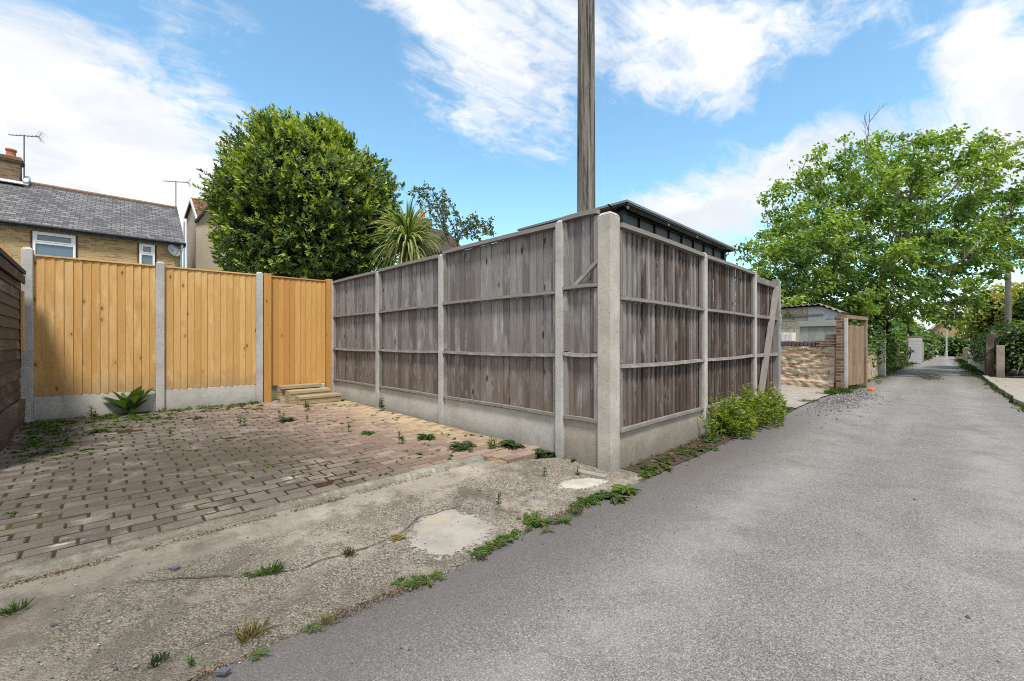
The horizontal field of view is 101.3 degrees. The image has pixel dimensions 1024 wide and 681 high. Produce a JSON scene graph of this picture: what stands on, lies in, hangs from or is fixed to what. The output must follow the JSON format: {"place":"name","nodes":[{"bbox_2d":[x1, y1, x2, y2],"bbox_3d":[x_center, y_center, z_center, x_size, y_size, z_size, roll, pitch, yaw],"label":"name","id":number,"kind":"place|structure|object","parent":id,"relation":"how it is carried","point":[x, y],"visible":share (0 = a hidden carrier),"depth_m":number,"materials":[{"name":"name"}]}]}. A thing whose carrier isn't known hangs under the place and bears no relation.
{"place":"outdoors","nodes":[
{"label":"outdoors","id":0,"kind":"place"},
{"bbox_2d":[0,399,539,570],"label":"paving","id":1,"kind":"structure","parent":0,"point":[119,502],"depth_m":3.54,"materials":[{"name":"brick"}]},
{"bbox_2d":[0,248,25,451],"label":"fence","id":2,"kind":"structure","parent":1,"relation":"on","point":[12,404],"depth_m":4.51,"materials":[{"name":"wood"}]},
{"bbox_2d":[19,282,20,398],"bbox_3d":[-6.303,0.100,5.261,0.280,1.840,0.040,0,0,-44],"label":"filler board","id":3,"kind":"object","parent":1,"relation":"on","point":[20,323],"visible":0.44,"depth_m":5.31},
{"bbox_2d":[20,367,36,423],"bbox_3d":[-6.091,0.720,5.258,0.180,0.780,0.180,0,0,-44],"label":"stub post","id":4,"kind":"object","parent":1,"relation":"on","point":[25,382],"visible":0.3,"depth_m":5.23,"materials":[{"name":"concrete"}]},
{"bbox_2d":[86,404,98,416],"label":"weed","id":5,"kind":"object","parent":1,"relation":"on","point":[94,415],"visible":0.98,"depth_m":5.56,"materials":[{"name":"green plant"}]},
{"bbox_2d":[81,427,113,433],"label":"weed","id":6,"kind":"object","parent":1,"relation":"on","point":[103,430],"visible":0.97,"depth_m":4.76,"materials":[{"name":"green plant"}]},
{"bbox_2d":[103,386,153,410],"bbox_3d":[-5.341,0.798,5.872,0.476,0.370,0.560,0,0,37],"label":"dock plant","id":7,"kind":"object","parent":1,"relation":"on","point":[133,399],"visible":1,"depth_m":5.81,"materials":[{"name":"green plant"}]},
{"bbox_2d":[10,400,263,462],"bbox_3d":[-4.921,0.997,5.311,2.156,0.113,3.530,0,0,0],"label":"ground cover","id":8,"kind":"object","parent":1,"relation":"on","point":[49,428],"visible":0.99,"depth_m":5.02,"materials":[{"name":"green plant"}]},
{"bbox_2d":[21,247,262,420],"bbox_3d":[-5.216,-0.035,6.206,2.672,2.330,0.105,0,0,-40],"label":"board fence","id":9,"kind":"object","parent":1,"relation":"on","point":[94,334],"visible":0.78,"depth_m":6.04,"materials":[{"name":"wood"}]},
{"bbox_2d":[236,413,245,425],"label":"weed","id":10,"kind":"object","parent":1,"relation":"on","point":[240,420],"visible":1,"depth_m":5.09,"materials":[{"name":"green plant"}]},
{"bbox_2d":[2,404,499,514],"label":"seedlings","id":11,"kind":"object","parent":1,"relation":"on","point":[355,461],"visible":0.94,"depth_m":3.99,"materials":[{"name":"green plant"}]},
{"bbox_2d":[276,417,296,421],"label":"weed","id":12,"kind":"object","parent":1,"relation":"on","point":[287,419],"visible":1,"depth_m":5.40,"materials":[{"name":"green plant"}]},
{"bbox_2d":[303,400,310,409],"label":"weed","id":13,"kind":"object","parent":1,"relation":"on","point":[305,405],"visible":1,"depth_m":6.19,"materials":[{"name":"green plant"}]},
{"bbox_2d":[277,383,341,404],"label":"garden steps","id":14,"kind":"structure","parent":1,"relation":"on","point":[300,394],"depth_m":7.02,"materials":[{"name":"wood"}]},
{"bbox_2d":[360,430,374,435],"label":"weed","id":15,"kind":"object","parent":1,"relation":"on","point":[367,432],"visible":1,"depth_m":4.74,"materials":[{"name":"green plant"}]},
{"bbox_2d":[377,395,384,409],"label":"weed","id":16,"kind":"object","parent":1,"relation":"on","point":[381,403],"visible":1,"depth_m":6.23,"materials":[{"name":"green plant"}]},
{"bbox_2d":[396,430,406,441],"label":"weed","id":17,"kind":"object","parent":1,"relation":"on","point":[400,437],"visible":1,"depth_m":4.31,"materials":[{"name":"green plant"}]},
{"bbox_2d":[416,434,435,440],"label":"weed","id":18,"kind":"object","parent":1,"relation":"on","point":[420,437],"visible":0.98,"depth_m":4.51,"materials":[{"name":"green plant"}]},
{"bbox_2d":[449,440,475,451],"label":"weed","id":19,"kind":"object","parent":1,"relation":"on","point":[458,446],"visible":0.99,"depth_m":4.10,"materials":[{"name":"green plant"}]},
{"bbox_2d":[331,208,599,466],"bbox_3d":[-1.267,-0.022,5.750,5.783,2.304,0.100,0,0,45],"label":"board fence","id":20,"kind":"object","parent":1,"relation":"on","point":[498,339],"visible":0.89,"depth_m":4.75,"materials":[{"name":"wood"}]},
{"bbox_2d":[263,273,332,401],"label":"garden gate","id":21,"kind":"structure","parent":20,"relation":"attached to","point":[296,330],"depth_m":7.39,"materials":[{"name":"wood"}]},
{"bbox_2d":[486,433,498,448],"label":"weed","id":22,"kind":"object","parent":1,"relation":"on","point":[490,445],"visible":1,"depth_m":4.09,"materials":[{"name":"green plant"}]},
{"bbox_2d":[497,439,524,449],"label":"weed","id":23,"kind":"object","parent":1,"relation":"on","point":[510,443],"visible":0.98,"depth_m":4.18,"materials":[{"name":"green plant"}]},
{"bbox_2d":[534,448,552,457],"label":"weed","id":24,"kind":"object","parent":1,"relation":"on","point":[540,451],"visible":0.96,"depth_m":4.04,"materials":[{"name":"green plant"}]},
{"bbox_2d":[0,457,645,680],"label":"apron","id":25,"kind":"object","parent":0,"point":[73,635],"visible":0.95,"depth_m":1.96,"materials":[{"name":"concrete"}]},
{"bbox_2d":[0,596,35,615],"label":"weed","id":26,"kind":"object","parent":25,"relation":"on","point":[12,609],"visible":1,"depth_m":1.70,"materials":[{"name":"green plant"}]},
{"bbox_2d":[145,649,169,668],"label":"weed","id":27,"kind":"object","parent":25,"relation":"on","point":[155,659],"visible":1,"depth_m":1.47,"materials":[{"name":"green plant"}]},
{"bbox_2d":[168,565,179,569],"bbox_3d":[-1.627,1.091,2.022,0.042,0.008,0.024,0,0,9],"label":"slate fragment","id":28,"kind":"object","parent":25,"relation":"on","point":[175,567],"visible":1,"depth_m":2.02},
{"bbox_2d":[185,652,195,666],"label":"weed","id":29,"kind":"object","parent":25,"relation":"on","point":[191,662],"visible":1,"depth_m":1.46,"materials":[{"name":"green plant"}]},
{"bbox_2d":[186,624,279,648],"bbox_3d":[-1.061,1.123,1.606,0.320,0.004,0.038,0,0,-25],"label":"crack","id":30,"kind":"object","parent":25,"relation":"on","point":[229,633],"visible":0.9,"depth_m":1.60,"materials":[{"name":"concrete"}]},
{"bbox_2d":[0,454,484,583],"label":"kerb","id":31,"kind":"structure","parent":25,"relation":"on","point":[40,567],"depth_m":2.43,"materials":[{"name":"concrete"}]},
{"bbox_2d":[233,615,272,644],"bbox_3d":[-0.994,1.099,1.616,0.134,0.067,0.151,0,0,-38],"label":"weed","id":32,"kind":"object","parent":25,"relation":"on","point":[247,632],"visible":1,"depth_m":1.60,"materials":[{"name":"yellow plant"}]},
{"bbox_2d":[241,566,271,577],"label":"weed","id":33,"kind":"object","parent":25,"relation":"on","point":[255,573],"visible":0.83,"depth_m":1.99,"materials":[{"name":"green plant"}]},
{"bbox_2d":[257,557,286,575],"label":"weed","id":34,"kind":"object","parent":25,"relation":"on","point":[277,568],"visible":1,"depth_m":2.01,"materials":[{"name":"green plant"}]},
{"bbox_2d":[145,505,459,580],"bbox_3d":[-0.960,1.104,2.264,1.692,0.016,0.283,0,0,-33],"label":"crack","id":35,"kind":"object","parent":25,"relation":"on","point":[297,568],"visible":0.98,"depth_m":2.06,"materials":[{"name":"soil"}]},
{"bbox_2d":[340,545,357,557],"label":"weed","id":36,"kind":"object","parent":25,"relation":"on","point":[348,552],"visible":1,"depth_m":2.19,"materials":[{"name":"brown plant"}]},
{"bbox_2d":[389,533,405,542],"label":"weed","id":37,"kind":"object","parent":25,"relation":"on","point":[394,538],"visible":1,"depth_m":2.38,"materials":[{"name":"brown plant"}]},
{"bbox_2d":[405,509,493,559],"bbox_3d":[-0.349,1.124,2.485,0.518,0.030,0.651,0,0,0],"label":"concrete patch","id":38,"kind":"object","parent":25,"relation":"on","point":[455,537],"visible":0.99,"depth_m":2.46,"materials":[{"name":"concrete"}]},
{"bbox_2d":[485,535,507,547],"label":"weed","id":39,"kind":"object","parent":25,"relation":"on","point":[501,541],"visible":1,"depth_m":2.36,"materials":[{"name":"green plant"}]},
{"bbox_2d":[516,508,555,534],"bbox_3d":[0.154,1.131,2.671,0.273,0.054,0.396,0,0,0],"label":"weed","id":40,"kind":"object","parent":25,"relation":"on","point":[529,519],"visible":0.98,"depth_m":2.63,"materials":[{"name":"green plant"}]},
{"bbox_2d":[548,452,565,459],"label":"weed","id":41,"kind":"object","parent":25,"relation":"on","point":[551,455],"visible":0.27,"depth_m":4.00,"materials":[{"name":"green plant"}]},
{"bbox_2d":[556,478,607,489],"bbox_3d":[0.561,1.125,3.322,0.495,0.016,0.225,0,0,-27],"label":"concrete patch","id":42,"kind":"object","parent":25,"relation":"on","point":[583,483],"visible":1,"depth_m":3.31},
{"bbox_2d":[574,469,607,479],"bbox_3d":[0.657,1.112,3.513,0.270,0.028,0.070,0,0,31],"label":"timber offcut","id":43,"kind":"object","parent":25,"relation":"on","point":[594,474],"visible":0.86,"depth_m":3.49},
{"bbox_2d":[0,0,1023,330],"label":"sky","id":44,"kind":"structure","parent":0,"point":[699,104],"materials":[{"name":"blue"}]},
{"bbox_2d":[195,356,1023,680],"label":"lane","id":45,"kind":"structure","parent":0,"point":[917,496],"depth_m":2.04,"materials":[{"name":"asphalt"}]},
{"bbox_2d":[214,667,230,674],"bbox_3d":[-0.990,1.128,1.437,0.042,0.008,0.024,0,0,9],"label":"slate fragment","id":46,"kind":"object","parent":45,"relation":"on","point":[223,670],"visible":1,"depth_m":1.43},
{"bbox_2d":[246,646,269,659],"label":"weed","id":47,"kind":"object","parent":45,"relation":"on","point":[255,653],"visible":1,"depth_m":1.52,"materials":[{"name":"green plant"}]},
{"bbox_2d":[302,622,325,631],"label":"weed","id":48,"kind":"object","parent":45,"relation":"on","point":[314,626],"visible":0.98,"depth_m":1.66,"materials":[{"name":"green plant"}]},
{"bbox_2d":[316,612,337,625],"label":"weed","id":49,"kind":"object","parent":45,"relation":"on","point":[324,619],"visible":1,"depth_m":1.69,"materials":[{"name":"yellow plant"}]},
{"bbox_2d":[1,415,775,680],"bbox_3d":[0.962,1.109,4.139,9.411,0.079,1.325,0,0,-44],"label":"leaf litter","id":50,"kind":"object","parent":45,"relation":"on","point":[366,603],"visible":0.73,"depth_m":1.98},
{"bbox_2d":[428,570,446,579],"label":"weed","id":51,"kind":"object","parent":45,"relation":"on","point":[434,574],"visible":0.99,"depth_m":2.04,"materials":[{"name":"green plant"}]},
{"bbox_2d":[469,551,487,559],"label":"weed","id":52,"kind":"object","parent":45,"relation":"on","point":[479,555],"visible":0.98,"depth_m":2.22,"materials":[{"name":"green plant"}]},
{"bbox_2d":[19,406,999,678],"bbox_3d":[2.281,1.114,4.067,9.433,0.069,3.024,0,0,-43],"label":"grit","id":53,"kind":"object","parent":45,"relation":"on","point":[399,570],"visible":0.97,"depth_m":1.93,"materials":[{"name":"gravel"}]},
{"bbox_2d":[549,515,571,524],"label":"weed","id":54,"kind":"object","parent":45,"relation":"on","point":[564,519],"visible":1,"depth_m":2.66,"materials":[{"name":"green plant"}]},
{"bbox_2d":[567,506,583,516],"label":"weed","id":55,"kind":"object","parent":45,"relation":"on","point":[575,512],"visible":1,"depth_m":2.75,"materials":[{"name":"green plant"}]},
{"bbox_2d":[603,492,633,504],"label":"weed","id":56,"kind":"object","parent":45,"relation":"on","point":[615,498],"visible":1,"depth_m":3.02,"materials":[{"name":"green plant"}]},
{"bbox_2d":[611,484,641,496],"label":"weed","id":57,"kind":"object","parent":45,"relation":"on","point":[627,489],"visible":0.98,"depth_m":3.17,"materials":[{"name":"green plant"}]},
{"bbox_2d":[622,406,793,475],"bbox_3d":[2.873,1.131,5.411,5.100,0.046,0.345,0,0,-44],"label":"soil strip","id":58,"kind":"object","parent":45,"relation":"on","point":[682,458],"visible":0.35,"depth_m":4.15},
{"bbox_2d":[390,407,797,589],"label":"edge weeds","id":59,"kind":"object","parent":58,"relation":"on","point":[597,497],"visible":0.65,"depth_m":3.03,"materials":[{"name":"green plant"}]},
{"bbox_2d":[697,382,787,438],"bbox_3d":[3.167,0.839,5.615,2.553,0.606,0.737,0,0,-43],"label":"leafy bush","id":60,"kind":"object","parent":58,"relation":"on","point":[737,421],"visible":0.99,"depth_m":5.27,"materials":[{"name":"green plant"}]},
{"bbox_2d":[630,384,879,471],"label":"weeds","id":61,"kind":"object","parent":45,"relation":"on","point":[671,453],"visible":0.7,"depth_m":4.25,"materials":[{"name":"green plant"}]},
{"bbox_2d":[841,315,867,386],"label":"plank gate","id":62,"kind":"structure","parent":45,"relation":"on","point":[857,354],"depth_m":10.75,"materials":[{"name":"wood"}]},
{"bbox_2d":[878,330,885,376],"bbox_3d":[13.795,0.470,15.631,0.350,1.760,0.200,0,0,-44],"label":"grey post","id":63,"kind":"object","parent":45,"relation":"on","point":[881,368],"visible":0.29,"depth_m":15.50,"materials":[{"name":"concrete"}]},
{"bbox_2d":[966,319,1023,373],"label":"hedge","id":64,"kind":"object","parent":45,"relation":"on","point":[1012,341],"depth_m":15.53,"materials":[{"name":"plant"}]},
{"bbox_2d":[991,331,1018,363],"bbox_3d":[18.623,0.227,15.837,0.023,1.254,0.751,0,0,-44],"label":"board screen","id":65,"kind":"object","parent":64,"relation":"on","point":[995,336],"visible":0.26,"depth_m":15.98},
{"bbox_2d":[272,364,1023,458],"bbox_3d":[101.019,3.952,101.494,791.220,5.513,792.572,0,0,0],"label":"ground","id":66,"kind":"structure","parent":0,"point":[274,388],"depth_m":10.18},
{"bbox_2d":[0,148,185,325],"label":"brick house","id":67,"kind":"structure","parent":66,"relation":"on","point":[43,219],"depth_m":19.19,"materials":[{"name":"tile"}]},
{"bbox_2d":[8,131,44,178],"bbox_3d":[-23.141,-8.844,19.962,1.272,2.324,0.384,0,0,-14],"label":"television aerial","id":68,"kind":"object","parent":67,"relation":"attached to","point":[24,148],"visible":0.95,"depth_m":19.95,"materials":[{"name":"metal"}]},
{"bbox_2d":[30,230,77,258],"bbox_3d":[-19.181,-3.818,17.610,1.359,1.635,0.120,0,0,-43],"label":"window","id":69,"kind":"structure","parent":67,"relation":"in","point":[42,243],"depth_m":17.60,"materials":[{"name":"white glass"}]},
{"bbox_2d":[137,243,156,275],"bbox_3d":[-17.030,-3.865,19.595,0.682,1.551,0.120,0,0,-43],"label":"window","id":70,"kind":"structure","parent":67,"relation":"in","point":[146,253],"depth_m":19.59,"materials":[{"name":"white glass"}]},
{"bbox_2d":[168,245,179,255],"bbox_3d":[-16.054,-4.317,20.049,0.482,0.575,0.576,0,0,-20],"label":"satellite dish","id":71,"kind":"object","parent":67,"relation":"attached to","point":[173,250],"visible":1,"depth_m":20.00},
{"bbox_2d":[163,180,190,213],"bbox_3d":[-18.366,-7.834,23.009,1.292,2.287,0.408,0,0,-17],"label":"television aerial","id":72,"kind":"object","parent":67,"relation":"attached to","point":[175,190],"visible":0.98,"depth_m":22.97,"materials":[{"name":"metal"}]},
{"bbox_2d":[183,197,244,271],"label":"rendered house","id":73,"kind":"structure","parent":66,"relation":"on","point":[199,255],"depth_m":22.27,"materials":[{"name":"paint"}]},
{"bbox_2d":[192,102,405,280],"bbox_3d":[-5.109,-2.249,10.575,4.950,6.812,4.827,0,0,0],"label":"evergreen tree","id":74,"kind":"object","parent":66,"relation":"on","point":[307,198],"visible":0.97,"depth_m":9.12,"materials":[{"name":"green plant"}]},
{"bbox_2d":[365,195,447,269],"bbox_3d":[-2.235,-0.971,8.995,1.778,4.247,1.723,0,0,-23],"label":"cordyline","id":75,"kind":"object","parent":66,"relation":"on","point":[408,231],"visible":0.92,"depth_m":8.80,"materials":[{"name":"green plant"}]},
{"bbox_2d":[415,212,460,256],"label":"tiled house","id":76,"kind":"structure","parent":66,"relation":"on","point":[447,243],"depth_m":21.11,"materials":[{"name":"tile"}]},
{"bbox_2d":[407,181,495,246],"bbox_3d":[-1.500,-1.381,10.369,2.227,5.061,1.353,0,0,0],"label":"sparse tree","id":77,"kind":"object","parent":66,"relation":"on","point":[444,213],"visible":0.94,"depth_m":10.31,"materials":[{"name":"green plant"}]},
{"bbox_2d":[577,0,594,211],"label":"telegraph pole","id":78,"kind":"object","parent":66,"relation":"on","point":[586,119],"visible":0.48,"depth_m":5.11,"materials":[{"name":"wood"}]},
{"bbox_2d":[517,199,735,260],"bbox_3d":[1.920,-0.463,6.431,3.762,2.785,1.700,0,0,-44],"label":"shed","id":79,"kind":"object","parent":66,"relation":"on","point":[627,211],"visible":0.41,"depth_m":5.55,"materials":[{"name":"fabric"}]},
{"bbox_2d":[597,211,756,471],"bbox_3d":[2.239,0.028,4.979,3.939,2.305,0.165,0,0,-43],"label":"board fence","id":80,"kind":"object","parent":66,"relation":"on","point":[676,335],"visible":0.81,"depth_m":4.29,"materials":[{"name":"wood"}]},
{"bbox_2d":[757,276,781,404],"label":"garden gate","id":81,"kind":"structure","parent":80,"relation":"attached to","point":[769,319],"depth_m":6.82,"materials":[{"name":"wood"}]},
{"bbox_2d":[798,320,835,346],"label":"shed gate","id":82,"kind":"structure","parent":66,"relation":"on","point":[814,330],"depth_m":12.62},
{"bbox_2d":[781,303,853,341],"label":"block shed","id":83,"kind":"structure","parent":66,"relation":"on","point":[814,312],"depth_m":13.58,"materials":[{"name":"concrete"}]},
{"bbox_2d":[836,316,847,388],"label":"pier","id":84,"kind":"structure","parent":66,"relation":"on","point":[841,351],"depth_m":10.08,"materials":[{"name":"red brick"}]},
{"bbox_2d":[823,300,889,367],"bbox_3d":[11.270,-0.036,14.543,2.704,2.847,5.644,0,0,42],"label":"bush","id":85,"kind":"object","parent":66,"relation":"on","point":[874,342],"visible":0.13,"depth_m":14.15,"materials":[{"name":"green plant"}]},
{"bbox_2d":[858,348,877,384],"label":"garden wall","id":86,"kind":"structure","parent":66,"relation":"on","point":[872,372],"depth_m":14.16,"materials":[{"name":"stone"}]},
{"bbox_2d":[728,103,1023,331],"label":"broadleaf tree","id":87,"kind":"object","parent":66,"relation":"on","point":[804,248],"visible":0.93,"depth_m":14.87,"materials":[{"name":"green plant"}]},
{"bbox_2d":[868,275,892,359],"bbox_3d":[13.809,-0.688,16.253,2.126,4.030,1.276,0,0,-17],"label":"ivy","id":88,"kind":"object","parent":87,"relation":"attached to","point":[888,326],"visible":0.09,"depth_m":16.25,"materials":[{"name":"green plant"}]},
{"bbox_2d":[884,326,901,372],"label":"ivy","id":89,"kind":"object","parent":66,"relation":"on","point":[893,350],"visible":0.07,"depth_m":18.83,"materials":[{"name":"green plant"}]},
{"bbox_2d":[896,339,899,366],"bbox_3d":[20.461,0.696,22.252,0.160,1.591,0.120,0,0,-44],"label":"timber post","id":90,"kind":"object","parent":66,"relation":"on","point":[897,354],"visible":0.56,"depth_m":22.18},
{"bbox_2d":[885,317,929,365],"bbox_3d":[27.146,-0.117,30.580,20.824,3.923,4.001,0,0,-42],"label":"ivy","id":91,"kind":"object","parent":66,"relation":"on","point":[901,332],"visible":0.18,"depth_m":29.16,"materials":[{"name":"green plant"}]},
{"bbox_2d":[799,358,1023,411],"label":"verge grass","id":92,"kind":"structure","parent":66,"relation":"on","point":[961,362],"depth_m":14.42,"materials":[{"name":"green plant"}]},
{"bbox_2d":[906,336,923,363],"bbox_3d":[28.505,0.660,29.743,0.182,2.040,0.920,0,0,-44],"label":"garage door","id":93,"kind":"structure","parent":66,"relation":"on","point":[914,343],"depth_m":29.71,"materials":[{"name":"white metal"}]},
{"bbox_2d":[922,342,923,361],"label":"brick pier","id":94,"kind":"structure","parent":66,"relation":"on","point":[923,351],"depth_m":33.56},
{"bbox_2d":[892,319,967,359],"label":"bush","id":95,"kind":"object","parent":66,"relation":"on","point":[955,346],"visible":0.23,"depth_m":62.78,"materials":[{"name":"green plant"}]},
{"bbox_2d":[945,326,950,356],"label":"lamp post","id":96,"kind":"object","parent":66,"relation":"on","point":[946,353],"visible":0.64,"depth_m":60.52,"materials":[{"name":"grey metal"}]},
{"bbox_2d":[929,306,969,355],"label":"gable house","id":97,"kind":"structure","parent":66,"relation":"on","point":[937,328],"depth_m":68.39,"materials":[{"name":"brick"}]},
{"bbox_2d":[963,347,967,361],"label":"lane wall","id":98,"kind":"structure","parent":66,"relation":"on","point":[965,353],"depth_m":35.99,"materials":[{"name":"brick"}]},
{"bbox_2d":[977,347,984,372],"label":"lane wall","id":99,"kind":"structure","parent":66,"relation":"on","point":[981,366],"depth_m":18.47,"materials":[{"name":"brick"}]},
{"bbox_2d":[954,282,1023,369],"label":"golden tree","id":100,"kind":"object","parent":66,"relation":"on","point":[981,320],"visible":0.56,"depth_m":21.00,"materials":[{"name":"green plant"}]},
{"bbox_2d":[985,334,993,375],"bbox_3d":[17.965,0.567,15.790,0.240,1.673,0.200,0,0,-44],"label":"timber post","id":101,"kind":"object","parent":66,"relation":"on","point":[989,356],"visible":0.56,"depth_m":15.71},
{"bbox_2d":[996,345,1004,376],"bbox_3d":[17.690,0.772,15.213,0.200,1.245,0.200,0,0,-44],"label":"post","id":102,"kind":"object","parent":66,"relation":"on","point":[1000,360],"visible":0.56,"depth_m":15.14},
{"bbox_2d":[982,375,1023,407],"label":"kerb","id":103,"kind":"structure","parent":66,"relation":"on","point":[1018,398],"depth_m":9.46,"materials":[{"name":"concrete"}]},
{"bbox_2d":[1005,261,1011,372],"bbox_3d":[20.423,-0.930,17.281,0.198,5.160,0.199,0,0,0],"label":"telegraph pole","id":104,"kind":"object","parent":66,"relation":"on","point":[1008,299],"visible":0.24,"depth_m":17.21,"materials":[{"name":"wood"}]},
{"bbox_2d":[1012,289,1023,320],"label":"leafy tree","id":105,"kind":"object","parent":66,"relation":"on","point":[1022,300],"visible":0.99,"depth_m":18.89,"materials":[{"name":"green plant"}]},
{"bbox_2d":[769,385,828,407],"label":"driveway","id":106,"kind":"structure","parent":0,"point":[794,395],"depth_m":9.05,"materials":[{"name":"concrete"}]},
{"bbox_2d":[781,334,835,388],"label":"brick wall","id":107,"kind":"structure","parent":106,"relation":"on","point":[811,364],"depth_m":10.72,"materials":[{"name":"stone"}]},
{"bbox_2d":[781,333,795,340],"bbox_3d":[7.331,-0.110,11.457,0.180,0.245,0.686,0,0,-30],"label":"block row","id":108,"kind":"object","parent":107,"relation":"on","point":[788,336],"visible":0.4,"depth_m":11.21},
{"bbox_2d":[796,389,905,423],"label":"loose gravel","id":109,"kind":"structure","parent":0,"point":[845,400],"depth_m":8.07,"materials":[{"name":"gravel"}]},
{"bbox_2d":[953,356,1023,377],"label":"verge","id":110,"kind":"structure","parent":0,"point":[1006,374],"depth_m":16.18,"materials":[{"name":"soil"}]},
{"bbox_2d":[991,377,1023,395],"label":"pavement","id":111,"kind":"structure","parent":0,"point":[1015,385],"depth_m":12.29,"materials":[{"name":"concrete"}]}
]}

